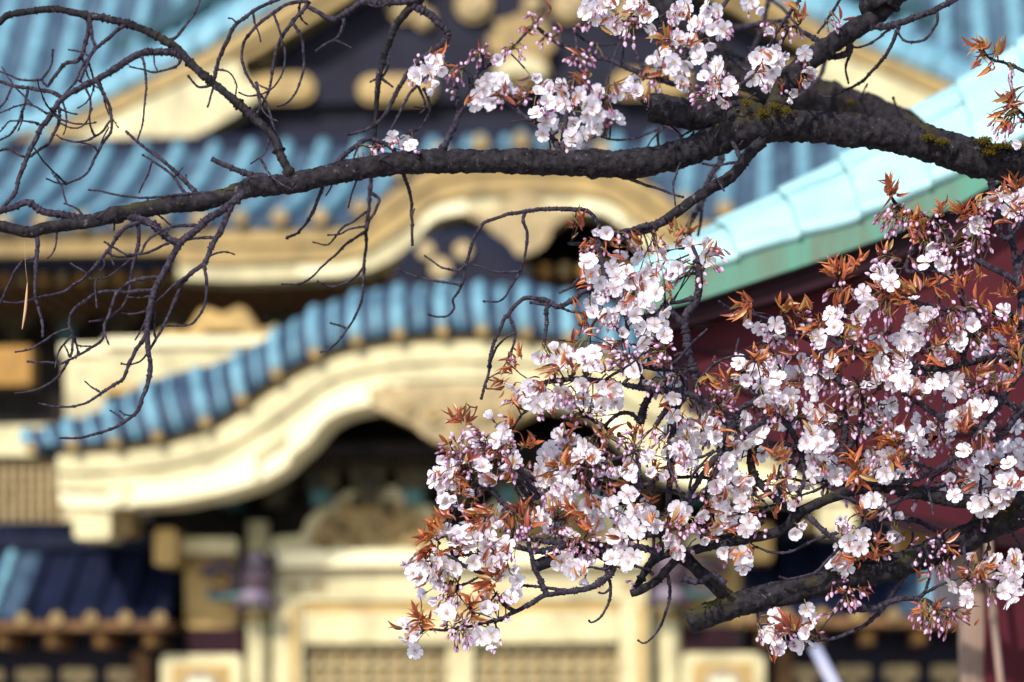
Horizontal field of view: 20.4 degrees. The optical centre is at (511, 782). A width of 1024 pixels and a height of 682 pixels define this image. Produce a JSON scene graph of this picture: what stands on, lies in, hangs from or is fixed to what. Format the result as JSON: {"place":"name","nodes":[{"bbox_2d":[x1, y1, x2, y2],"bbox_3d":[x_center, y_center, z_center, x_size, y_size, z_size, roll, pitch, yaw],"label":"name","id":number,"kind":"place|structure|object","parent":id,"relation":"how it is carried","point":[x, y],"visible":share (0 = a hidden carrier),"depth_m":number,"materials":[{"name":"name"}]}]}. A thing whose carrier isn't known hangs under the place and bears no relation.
{"place":"outdoors","nodes":[
{"label":"outdoors","id":0,"kind":"place"},
{"bbox_2d":[18,228,854,681],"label":"ceremonial gate","id":1,"kind":"structure","parent":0,"point":[276,484],"depth_m":19.85,"materials":[{"name":"beige wood"}]},
{"bbox_2d":[161,655,246,681],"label":"side door","id":2,"kind":"structure","parent":1,"relation":"in","point":[174,668],"depth_m":20.18,"materials":[{"name":"beige wood"}]},
{"bbox_2d":[304,643,448,681],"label":"door leaf","id":3,"kind":"structure","parent":1,"relation":"in","point":[351,662],"depth_m":20.22,"materials":[{"name":"beige wood"}]},
{"bbox_2d":[472,641,619,681],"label":"door leaf","id":4,"kind":"structure","parent":1,"relation":"in","point":[586,661],"depth_m":20.11,"materials":[{"name":"beige wood"}]},
{"bbox_2d":[681,652,764,681],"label":"side door","id":5,"kind":"structure","parent":1,"relation":"in","point":[743,666],"depth_m":19.86,"materials":[{"name":"beige wood"}]},
{"bbox_2d":[0,0,1023,659],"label":"worship hall","id":6,"kind":"structure","parent":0,"point":[324,112],"depth_m":29.77,"materials":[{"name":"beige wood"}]},
{"label":"ground","id":7,"kind":"structure","parent":0,"visible":0},
{"bbox_2d":[0,521,189,681],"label":"roofed wall","id":8,"kind":"structure","parent":7,"relation":"on","point":[73,608],"depth_m":20.52,"materials":[{"name":"blue tile"}]},
{"bbox_2d":[0,307,277,521],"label":"timber frame","id":9,"kind":"object","parent":7,"relation":"on","point":[29,490],"visible":0.42,"depth_m":22.92,"materials":[{"name":"beige wood"}]},
{"bbox_2d":[0,0,1023,663],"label":"cherry tree","id":10,"kind":"object","parent":7,"relation":"on","point":[834,112],"visible":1,"depth_m":5.52,"materials":[{"name":"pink plant"}]},
{"bbox_2d":[22,241,27,328],"bbox_3d":[-0.949,-0.966,5.523,0.011,0.180,0.054,0,0,-17],"label":"dry blade","id":11,"kind":"object","parent":10,"relation":"hanging from","point":[25,305],"visible":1,"depth_m":5.50,"materials":[{"name":"plant"}]},
{"bbox_2d":[809,642,837,681],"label":"slanted pole","id":12,"kind":"object","parent":7,"relation":"on","point":[824,665],"visible":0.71,"depth_m":15.09,"materials":[{"name":"white paint"}]},
{"bbox_2d":[634,37,1023,681],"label":"pavilion","id":13,"kind":"structure","parent":7,"relation":"on","point":[786,239],"depth_m":8.38,"materials":[{"name":"dark red painted wood"},{"name":"mint copper"},{"name":"green copper"}]},
{"bbox_2d":[742,515,957,681],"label":"roofed wall","id":14,"kind":"structure","parent":7,"relation":"on","point":[889,644],"depth_m":20.09,"materials":[{"name":"black wood"}]},
{"bbox_2d":[985,541,1003,681],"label":"leaning pole","id":15,"kind":"object","parent":7,"relation":"on","point":[993,615],"visible":0.62,"depth_m":8.21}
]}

